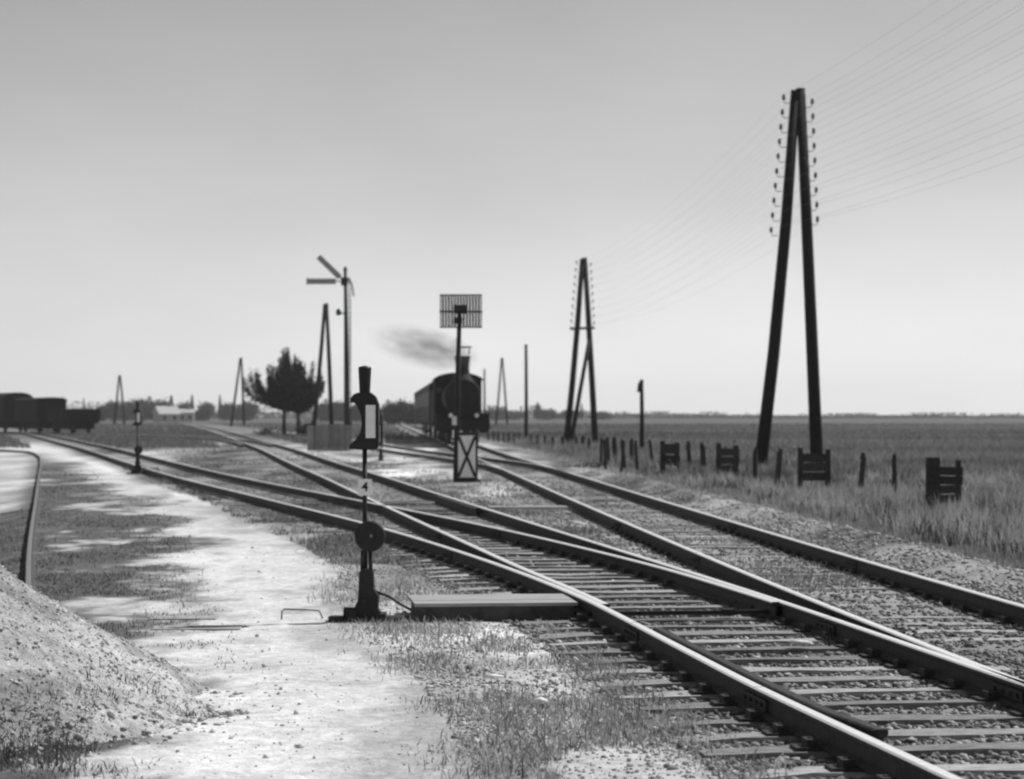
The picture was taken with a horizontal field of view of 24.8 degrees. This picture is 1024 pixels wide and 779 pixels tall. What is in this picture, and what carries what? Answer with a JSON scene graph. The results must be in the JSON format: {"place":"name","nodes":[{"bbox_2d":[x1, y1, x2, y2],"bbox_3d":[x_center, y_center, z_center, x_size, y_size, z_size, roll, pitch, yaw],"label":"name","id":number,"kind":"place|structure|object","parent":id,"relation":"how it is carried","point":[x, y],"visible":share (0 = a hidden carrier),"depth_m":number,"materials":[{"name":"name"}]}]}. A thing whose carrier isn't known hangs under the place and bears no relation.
{"place":"outdoors","nodes":[
{"label":"outdoors","id":0,"kind":"place"},
{"bbox_2d":[0,422,415,447],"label":"meadow grass","id":1,"kind":"structure","parent":0,"point":[120,441],"depth_m":184.56,"materials":[{"name":"plant"}]},
{"bbox_2d":[0,417,1023,778],"bbox_3d":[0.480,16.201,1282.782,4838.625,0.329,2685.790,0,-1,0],"label":"ground","id":2,"kind":"structure","parent":0,"point":[222,545],"depth_m":20.95,"materials":[{"name":"soil"}]},
{"bbox_2d":[0,449,41,585],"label":"siding rail","id":3,"kind":"object","parent":2,"relation":"on","point":[28,567],"visible":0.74,"depth_m":32.80,"materials":[{"name":"metal"}]},
{"bbox_2d":[0,658,204,778],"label":"grass","id":4,"kind":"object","parent":2,"relation":"on","point":[48,759],"visible":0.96,"depth_m":11.49,"materials":[{"name":"grey plant"}]},
{"bbox_2d":[97,403,112,420],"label":"tree","id":5,"kind":"object","parent":2,"relation":"on","point":[105,411],"visible":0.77,"depth_m":699.56,"materials":[{"name":"grey plant"}]},
{"bbox_2d":[103,399,125,420],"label":"tree","id":6,"kind":"object","parent":2,"relation":"on","point":[119,411],"visible":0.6,"depth_m":759.21,"materials":[{"name":"grey plant"}]},
{"bbox_2d":[113,375,124,424],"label":"telegraph pole","id":7,"kind":"object","parent":2,"relation":"on","point":[116,402],"visible":0.84,"depth_m":419.85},
{"bbox_2d":[120,398,144,420],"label":"tree","id":8,"kind":"object","parent":2,"relation":"on","point":[130,407],"visible":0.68,"depth_m":779.35,"materials":[{"name":"grey plant"}]},
{"bbox_2d":[126,402,145,473],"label":"switch stand","id":9,"kind":"object","parent":2,"relation":"on","point":[137,411],"visible":0.98,"depth_m":66.91,"materials":[{"name":"black metal"}]},
{"bbox_2d":[0,431,272,446],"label":"railway track","id":10,"kind":"structure","parent":2,"relation":"on","point":[216,439],"depth_m":164.19,"materials":[{"name":"metal"}]},
{"bbox_2d":[0,392,32,431],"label":"goods wagon","id":11,"kind":"object","parent":10,"relation":"on","point":[7,420],"visible":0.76,"depth_m":217.12,"materials":[{"name":"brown wood"}]},
{"bbox_2d":[14,397,66,432],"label":"goods wagon","id":12,"kind":"object","parent":10,"relation":"on","point":[30,413],"visible":0.83,"depth_m":208.53,"materials":[{"name":"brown wood"}]},
{"bbox_2d":[47,409,100,433],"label":"goods wagon","id":13,"kind":"object","parent":10,"relation":"on","point":[73,420],"visible":0.98,"depth_m":199.32,"materials":[{"name":"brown wood"}]},
{"bbox_2d":[132,396,154,420],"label":"tree","id":14,"kind":"object","parent":2,"relation":"on","point":[143,404],"visible":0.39,"depth_m":798.45,"materials":[{"name":"grey plant"}]},
{"bbox_2d":[0,564,299,760],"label":"gravel heap","id":15,"kind":"object","parent":2,"relation":"on","point":[41,634],"visible":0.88,"depth_m":12.52,"materials":[{"name":"gravel"}]},
{"bbox_2d":[143,398,172,420],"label":"tree","id":16,"kind":"object","parent":2,"relation":"on","point":[149,415],"visible":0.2,"depth_m":758.79,"materials":[{"name":"grey plant"}]},
{"bbox_2d":[152,403,180,421],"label":"farmhouse","id":17,"kind":"object","parent":2,"relation":"on","point":[170,413],"visible":0.97,"depth_m":636.57,"materials":[{"name":"paint"}]},
{"bbox_2d":[149,615,218,619],"bbox_3d":[-2.700,1.895,19.181,0.541,0.040,0.320,0,-1,-2],"label":"plank","id":18,"kind":"object","parent":2,"relation":"on","point":[200,617],"visible":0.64,"depth_m":19.14,"materials":[{"name":"wood"}]},
{"bbox_2d":[175,400,197,420],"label":"tree","id":19,"kind":"object","parent":2,"relation":"on","point":[185,405],"visible":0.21,"depth_m":778.18,"materials":[{"name":"grey plant"}]},
{"bbox_2d":[179,406,194,421],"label":"farmhouse","id":20,"kind":"object","parent":2,"relation":"on","point":[186,415],"visible":0.87,"depth_m":647.54,"materials":[{"name":"paint"}]},
{"bbox_2d":[150,625,242,630],"bbox_3d":[-2.477,1.889,18.312,0.693,0.040,0.320,0,-1,-2],"label":"plank","id":21,"kind":"object","parent":2,"relation":"on","point":[207,627],"visible":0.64,"depth_m":18.27,"materials":[{"name":"wood"}]},
{"bbox_2d":[194,401,215,420],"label":"tree","id":22,"kind":"object","parent":2,"relation":"on","point":[204,411],"visible":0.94,"depth_m":798.05,"materials":[{"name":"grey plant"}]},
{"bbox_2d":[217,395,222,417],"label":"tree","id":23,"kind":"object","parent":2,"relation":"on","point":[219,414],"visible":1,"depth_m":759.61,"materials":[{"name":"plant"}]},
{"bbox_2d":[219,401,237,420],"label":"tree","id":24,"kind":"object","parent":2,"relation":"on","point":[226,412],"visible":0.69,"depth_m":818.06,"materials":[{"name":"grey plant"}]},
{"bbox_2d":[230,357,245,426],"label":"telegraph pole","id":25,"kind":"object","parent":2,"relation":"on","point":[235,395],"visible":0.82,"depth_m":364.87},
{"bbox_2d":[233,400,260,420],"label":"tree","id":26,"kind":"object","parent":2,"relation":"on","point":[251,409],"visible":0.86,"depth_m":798.73,"materials":[{"name":"grey plant"}]},
{"bbox_2d":[254,424,284,434],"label":"shrub","id":27,"kind":"object","parent":2,"relation":"on","point":[268,431],"visible":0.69,"depth_m":199.94,"materials":[{"name":"grey plant"}]},
{"bbox_2d":[241,346,325,434],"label":"bushy tree","id":28,"kind":"object","parent":2,"relation":"on","point":[286,367],"visible":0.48,"depth_m":204.50,"materials":[{"name":"black plant"}]},
{"bbox_2d":[263,359,323,433],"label":"bushy tree","id":29,"kind":"object","parent":2,"relation":"on","point":[299,399],"visible":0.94,"depth_m":201.21,"materials":[{"name":"black plant"}]},
{"bbox_2d":[281,608,322,618],"bbox_3d":[-1.732,1.871,19.200,0.352,0.134,0.031,0,-1,-4],"label":"iron bracket","id":30,"kind":"object","parent":2,"relation":"on","point":[300,609],"visible":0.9,"depth_m":19.20,"materials":[{"name":"metal"}]},
{"bbox_2d":[289,418,321,435],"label":"shrub","id":31,"kind":"object","parent":2,"relation":"on","point":[301,431],"visible":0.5,"depth_m":194.70,"materials":[{"name":"grey plant"}]},
{"bbox_2d":[312,303,333,425],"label":"telegraph pole","id":32,"kind":"object","parent":2,"relation":"on","point":[325,313],"visible":0.89,"depth_m":186.90,"materials":[{"name":"wood"}]},
{"bbox_2d":[312,398,343,420],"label":"tree","id":33,"kind":"object","parent":2,"relation":"on","point":[338,411],"visible":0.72,"depth_m":698.71,"materials":[{"name":"grey plant"}]},
{"bbox_2d":[307,424,351,450],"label":"plank screen","id":34,"kind":"object","parent":2,"relation":"on","point":[324,437],"visible":0.94,"depth_m":111.97,"materials":[{"name":"grey wood"}]},
{"bbox_2d":[306,255,354,424],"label":"semaphore signal","id":35,"kind":"object","parent":2,"relation":"on","point":[347,334],"visible":0.88,"depth_m":121.94,"materials":[{"name":"black metal"}]},
{"bbox_2d":[351,404,360,421],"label":"tree","id":36,"kind":"object","parent":2,"relation":"on","point":[355,415],"visible":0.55,"depth_m":648.53,"materials":[{"name":"grey plant"}]},
{"bbox_2d":[328,366,411,622],"bbox_3d":[-1.154,0.851,18.978,0.674,2.094,0.280,0,-1,0],"label":"switch stand","id":37,"kind":"object","parent":2,"relation":"on","point":[370,536],"visible":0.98,"depth_m":18.88,"materials":[{"name":"black paint"}]},
{"bbox_2d":[378,409,383,460],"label":"switch stand","id":38,"kind":"object","parent":2,"relation":"on","point":[381,456],"visible":0.82,"depth_m":86.70,"materials":[{"name":"black metal"}]},
{"bbox_2d":[380,397,411,424],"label":"tree","id":39,"kind":"object","parent":2,"relation":"on","point":[394,413],"visible":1,"depth_m":418.78,"materials":[{"name":"grey plant"}]},
{"bbox_2d":[253,431,570,474],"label":"railway track","id":40,"kind":"structure","parent":2,"relation":"on","point":[515,463],"depth_m":86.00,"materials":[{"name":"metal"}]},
{"bbox_2d":[403,401,420,424],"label":"tree","id":41,"kind":"object","parent":2,"relation":"on","point":[410,419],"visible":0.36,"depth_m":428.89,"materials":[{"name":"grey plant"}]},
{"bbox_2d":[0,441,895,778],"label":"weeds","id":42,"kind":"object","parent":2,"relation":"on","point":[322,547],"visible":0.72,"depth_m":17.02,"materials":[{"name":"grey plant"}]},
{"bbox_2d":[439,294,481,478],"bbox_3d":[-1.331,-0.038,60.412,1.123,4.890,0.415,0,-1,0],"label":"lattice signal","id":43,"kind":"object","parent":2,"relation":"on","point":[459,310],"visible":0.93,"depth_m":60.50,"materials":[{"name":"black metal"}]},
{"bbox_2d":[454,432,479,481],"bbox_3d":[-1.137,1.711,58.685,0.663,1.259,0.500,0,-1,0],"label":"marker box","id":44,"kind":"object","parent":2,"relation":"on","point":[466,456],"visible":0.98,"depth_m":58.51,"materials":[{"name":"white paint"}]},
{"bbox_2d":[483,369,485,412],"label":"wooden pole","id":45,"kind":"object","parent":2,"relation":"on","point":[484,407],"visible":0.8,"depth_m":299.93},
{"bbox_2d":[407,594,577,621],"bbox_3d":[-0.177,1.827,19.432,1.333,0.167,0.944,0,-1,-6],"label":"rod cover box","id":46,"kind":"object","parent":2,"relation":"on","point":[512,607],"visible":0.88,"depth_m":19.00,"materials":[{"name":"wood"}]},
{"bbox_2d":[482,674,503,678],"bbox_3d":[-0.119,1.798,14.557,0.142,0.029,0.083,0,-1,0],"label":"pale stone","id":47,"kind":"object","parent":2,"relation":"on","point":[493,676],"visible":0.94,"depth_m":14.54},
{"bbox_2d":[486,407,510,419],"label":"tree","id":48,"kind":"object","parent":2,"relation":"on","point":[501,414],"visible":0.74,"depth_m":897.69,"materials":[{"name":"grey plant"}]},
{"bbox_2d":[495,357,507,424],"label":"telegraph pole","id":49,"kind":"object","parent":2,"relation":"on","point":[501,370],"visible":0.84,"depth_m":364.90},
{"bbox_2d":[501,410,528,419],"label":"tree","id":50,"kind":"object","parent":2,"relation":"on","point":[514,415],"visible":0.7,"depth_m":948.31,"materials":[{"name":"grey plant"}]},
{"bbox_2d":[9,469,1023,778],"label":"ballast stones","id":51,"kind":"object","parent":2,"relation":"on","point":[991,659],"visible":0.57,"depth_m":16.56,"materials":[{"name":"gravel"}]},
{"bbox_2d":[22,425,1023,778],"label":"railway turnout","id":52,"kind":"object","parent":2,"relation":"on","point":[856,745],"visible":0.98,"depth_m":16.87,"materials":[{"name":"metal"}]},
{"bbox_2d":[787,640,812,644],"bbox_3d":[2.030,1.784,16.389,0.178,0.036,0.072,0,-1,14],"label":"pale stone","id":53,"kind":"object","parent":52,"relation":"on","point":[799,642],"visible":1,"depth_m":16.37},
{"bbox_2d":[524,344,527,437],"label":"wooden pole","id":54,"kind":"object","parent":2,"relation":"on","point":[526,400],"visible":0.89,"depth_m":159.92,"materials":[{"name":"wood"}]},
{"bbox_2d":[489,506,573,510],"bbox_3d":[0.398,2.127,41.673,1.622,0.072,0.694,0,-1,0],"label":"rod cover box","id":55,"kind":"object","parent":2,"relation":"on","point":[524,508],"visible":0.45,"depth_m":41.33,"materials":[{"name":"white paint"}]},
{"bbox_2d":[533,402,541,419],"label":"tree","id":56,"kind":"object","parent":2,"relation":"on","point":[537,413],"visible":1,"depth_m":899.32,"materials":[{"name":"grey plant"}]},
{"bbox_2d":[528,697,547,703],"bbox_3d":[0.161,1.781,13.332,0.111,0.042,0.092,0,-1,32],"label":"pale stone","id":57,"kind":"object","parent":2,"relation":"on","point":[544,700],"visible":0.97,"depth_m":13.30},
{"bbox_2d":[66,400,1023,418],"bbox_3d":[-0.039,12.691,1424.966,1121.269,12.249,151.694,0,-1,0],"label":"wood","id":58,"kind":"object","parent":2,"relation":"on","point":[655,414],"visible":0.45,"depth_m":1379.50,"materials":[{"name":"grey plant"}]},
{"bbox_2d":[530,408,562,419],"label":"tree","id":59,"kind":"object","parent":2,"relation":"on","point":[546,414],"visible":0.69,"depth_m":918.33,"materials":[{"name":"grey plant"}]},
{"bbox_2d":[559,410,585,419],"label":"tree","id":60,"kind":"object","parent":2,"relation":"on","point":[563,416],"visible":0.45,"depth_m":978.31,"materials":[{"name":"grey plant"}]},
{"bbox_2d":[564,257,597,442],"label":"telegraph pole","id":61,"kind":"object","parent":2,"relation":"on","point":[569,432],"visible":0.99,"depth_m":134.88,"materials":[{"name":"wood"}]},
{"bbox_2d":[554,458,627,467],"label":"dry shrub","id":62,"kind":"object","parent":2,"relation":"on","point":[595,466],"visible":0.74,"depth_m":74.85,"materials":[{"name":"grey plant"}]},
{"bbox_2d":[587,410,613,419],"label":"tree","id":63,"kind":"object","parent":2,"relation":"on","point":[602,415],"visible":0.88,"depth_m":998.48,"materials":[{"name":"grey plant"}]},
{"bbox_2d":[599,437,602,463],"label":"fence post","id":64,"kind":"object","parent":2,"relation":"on","point":[601,450],"visible":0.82,"depth_m":79.50,"materials":[{"name":"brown wood"}]},
{"bbox_2d":[602,439,606,468],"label":"fence post","id":65,"kind":"object","parent":2,"relation":"on","point":[604,454],"visible":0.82,"depth_m":73.49,"materials":[{"name":"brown wood"}]},
{"bbox_2d":[605,437,609,460],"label":"fence post","id":66,"kind":"object","parent":2,"relation":"on","point":[607,448],"visible":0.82,"depth_m":81.14,"materials":[{"name":"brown wood"}]},
{"bbox_2d":[612,437,617,464],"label":"fence post","id":67,"kind":"object","parent":2,"relation":"on","point":[614,445],"visible":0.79,"depth_m":81.14,"materials":[{"name":"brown wood"}]},
{"bbox_2d":[620,441,624,472],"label":"fence post","id":68,"kind":"object","parent":2,"relation":"on","point":[622,457],"visible":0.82,"depth_m":68.33,"materials":[{"name":"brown wood"}]},
{"bbox_2d":[629,438,633,460],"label":"fence post","id":69,"kind":"object","parent":2,"relation":"on","point":[631,451],"visible":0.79,"depth_m":76.37,"materials":[{"name":"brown wood"}]},
{"bbox_2d":[634,440,638,470],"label":"fence post","id":70,"kind":"object","parent":2,"relation":"on","point":[636,455],"visible":0.82,"depth_m":69.56,"materials":[{"name":"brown wood"}]},
{"bbox_2d":[637,379,643,448],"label":"wooden post","id":71,"kind":"object","parent":2,"relation":"on","point":[640,388],"visible":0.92,"depth_m":106.91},
{"bbox_2d":[648,440,653,463],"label":"fence post","id":72,"kind":"object","parent":2,"relation":"on","point":[650,448],"visible":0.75,"depth_m":72.14,"materials":[{"name":"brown wood"}]},
{"bbox_2d":[660,441,679,472],"bbox_3d":[4.408,1.957,64.936,0.556,1.050,0.150,0,-1,-6],"label":"board panel","id":73,"kind":"object","parent":2,"relation":"on","point":[674,448],"visible":0.82,"depth_m":64.87,"materials":[{"name":"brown wood"}]},
{"bbox_2d":[620,459,747,481],"bbox_3d":[4.500,2.108,59.830,3.468,0.643,3.223,0,-1,0],"label":"dry shrub","id":74,"kind":"object","parent":2,"relation":"on","point":[688,473],"visible":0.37,"depth_m":59.92,"materials":[{"name":"grey plant"}]},
{"bbox_2d":[686,441,691,467],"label":"fence post","id":75,"kind":"object","parent":2,"relation":"on","point":[688,451],"visible":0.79,"depth_m":67.14,"materials":[{"name":"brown wood"}]},
{"bbox_2d":[699,443,705,468],"bbox_3d":[5.257,2.051,63.883,0.159,1.190,0.140,-4,-1,0],"label":"fence post","id":76,"kind":"object","parent":2,"relation":"on","point":[702,454],"visible":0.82,"depth_m":63.84,"materials":[{"name":"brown wood"}]},
{"bbox_2d":[399,425,1023,683],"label":"railway track","id":77,"kind":"structure","parent":2,"relation":"on","point":[982,604],"depth_m":24.91,"materials":[{"name":"metal"}]},
{"bbox_2d":[412,390,425,434],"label":"railway carriage","id":78,"kind":"object","parent":77,"relation":"on","point":[415,406],"visible":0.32,"depth_m":189.95,"materials":[{"name":"paint"}]},
{"bbox_2d":[415,389,429,435],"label":"railway carriage","id":79,"kind":"object","parent":77,"relation":"on","point":[419,405],"visible":0.21,"depth_m":175.52,"materials":[{"name":"paint"}]},
{"bbox_2d":[418,387,452,437],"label":"railway carriage","id":80,"kind":"object","parent":77,"relation":"on","point":[423,405],"visible":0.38,"depth_m":159.88,"materials":[{"name":"paint"}]},
{"bbox_2d":[422,381,464,440],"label":"railway carriage","id":81,"kind":"object","parent":77,"relation":"on","point":[429,387],"visible":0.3,"depth_m":141.43,"materials":[{"name":"paint"}]},
{"bbox_2d":[431,390,469,441],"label":"locomotive tender","id":82,"kind":"object","parent":77,"relation":"on","point":[432,416],"visible":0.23,"depth_m":134.06,"materials":[{"name":"black metal"}]},
{"bbox_2d":[432,356,489,444],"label":"steam locomotive","id":83,"kind":"object","parent":77,"relation":"on","point":[473,418],"visible":0.86,"depth_m":122.36,"materials":[{"name":"black metal"}]},
{"bbox_2d":[449,384,476,407],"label":"smokebox door","id":84,"kind":"structure","parent":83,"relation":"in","point":[468,399],"depth_m":122.29,"materials":[{"name":"black metal"}]},
{"bbox_2d":[716,443,739,478],"bbox_3d":[5.466,1.890,59.029,0.592,1.050,0.150,0,-1,-6],"label":"board panel","id":85,"kind":"object","parent":2,"relation":"on","point":[734,460],"visible":0.86,"depth_m":58.96,"materials":[{"name":"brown wood"}]},
{"bbox_2d":[460,422,1023,480],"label":"field crop","id":86,"kind":"object","parent":2,"relation":"on","point":[910,451],"visible":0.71,"depth_m":124.78,"materials":[{"name":"grey plant"}]},
{"bbox_2d":[480,432,1023,569],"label":"verge grass","id":87,"kind":"structure","parent":2,"relation":"on","point":[872,523],"depth_m":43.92,"materials":[{"name":"plant"}]},
{"bbox_2d":[656,437,851,462],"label":"dry shrub","id":88,"kind":"object","parent":2,"relation":"on","point":[745,455],"visible":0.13,"depth_m":73.93,"materials":[{"name":"grey plant"}]},
{"bbox_2d":[753,447,757,483],"bbox_3d":[5.666,1.939,54.123,0.135,1.190,0.106,0,-1,12],"label":"fence post","id":89,"kind":"object","parent":2,"relation":"on","point":[755,462],"visible":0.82,"depth_m":54.09,"materials":[{"name":"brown wood"}]},
{"bbox_2d":[774,448,782,487],"bbox_3d":[6.018,1.924,52.658,0.134,1.190,0.116,5,-1,0],"label":"fence post","id":90,"kind":"object","parent":2,"relation":"on","point":[778,463],"visible":0.79,"depth_m":52.62,"materials":[{"name":"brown wood"}]},
{"bbox_2d":[756,88,822,465],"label":"telegraph pole","id":91,"kind":"object","parent":2,"relation":"on","point":[797,121],"visible":0.99,"depth_m":66.91,"materials":[{"name":"wood"}]},
{"bbox_2d":[580,90,992,304],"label":"telegraph wire","id":92,"kind":"object","parent":91,"relation":"attached to","point":[794,177],"visible":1,"depth_m":61.39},
{"bbox_2d":[577,2,996,275],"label":"telegraph wire","id":93,"kind":"object","parent":91,"relation":"attached to","point":[821,104],"visible":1,"depth_m":58.29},
{"bbox_2d":[574,9,1020,283],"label":"telegraph wire","id":94,"kind":"object","parent":91,"relation":"attached to","point":[824,118],"visible":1,"depth_m":59.09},
{"bbox_2d":[575,30,1022,290],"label":"telegraph wire","id":95,"kind":"object","parent":91,"relation":"attached to","point":[830,131],"visible":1,"depth_m":56.66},
{"bbox_2d":[576,144,1022,327],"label":"telegraph wire","id":96,"kind":"object","parent":91,"relation":"attached to","point":[824,214],"visible":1,"depth_m":56.00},
{"bbox_2d":[576,98,1022,312],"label":"telegraph wire","id":97,"kind":"object","parent":91,"relation":"attached to","point":[834,178],"visible":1,"depth_m":56.70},
{"bbox_2d":[577,52,1023,297],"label":"telegraph wire","id":98,"kind":"object","parent":91,"relation":"attached to","point":[844,141],"visible":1,"depth_m":55.65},
{"bbox_2d":[581,121,1022,319],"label":"telegraph wire","id":99,"kind":"object","parent":91,"relation":"attached to","point":[844,191],"visible":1,"depth_m":54.59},
{"bbox_2d":[607,24,1023,274],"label":"telegraph wire","id":100,"kind":"object","parent":91,"relation":"attached to","point":[843,117],"visible":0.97,"depth_m":58.11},
{"bbox_2d":[615,113,1021,304],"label":"telegraph wire","id":101,"kind":"object","parent":91,"relation":"attached to","point":[832,184],"visible":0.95,"depth_m":61.37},
{"bbox_2d":[732,436,869,461],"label":"dry shrub","id":102,"kind":"object","parent":2,"relation":"on","point":[787,452],"visible":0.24,"depth_m":75.93,"materials":[{"name":"grey plant"}]},
{"bbox_2d":[797,447,830,489],"bbox_3d":[6.651,1.802,51.258,0.733,1.050,0.150,0,-1,-6],"label":"board panel","id":103,"kind":"object","parent":2,"relation":"on","point":[803,473],"visible":0.83,"depth_m":51.19,"materials":[{"name":"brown wood"}]},
{"bbox_2d":[858,453,865,490],"bbox_3d":[6.949,1.853,46.388,0.135,1.190,0.101,6,-1,0],"label":"fence post","id":104,"kind":"object","parent":2,"relation":"on","point":[862,469],"visible":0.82,"depth_m":46.35,"materials":[{"name":"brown wood"}]},
{"bbox_2d":[892,454,896,493],"bbox_3d":[7.361,1.833,44.788,0.099,1.191,0.085,0,-1,9],"label":"fence post","id":105,"kind":"object","parent":2,"relation":"on","point":[894,476],"visible":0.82,"depth_m":44.76,"materials":[{"name":"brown wood"}]},
{"bbox_2d":[925,457,962,509],"bbox_3d":[7.225,1.662,38.949,0.624,1.050,0.150,0,-1,-6],"label":"board panel","id":106,"kind":"object","parent":2,"relation":"on","point":[934,479],"visible":0.87,"depth_m":38.88,"materials":[{"name":"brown wood"}]},
{"bbox_2d":[0,0,1023,416],"label":"sky","id":107,"kind":"structure","parent":0,"point":[175,175],"materials":[{"name":"grey"}]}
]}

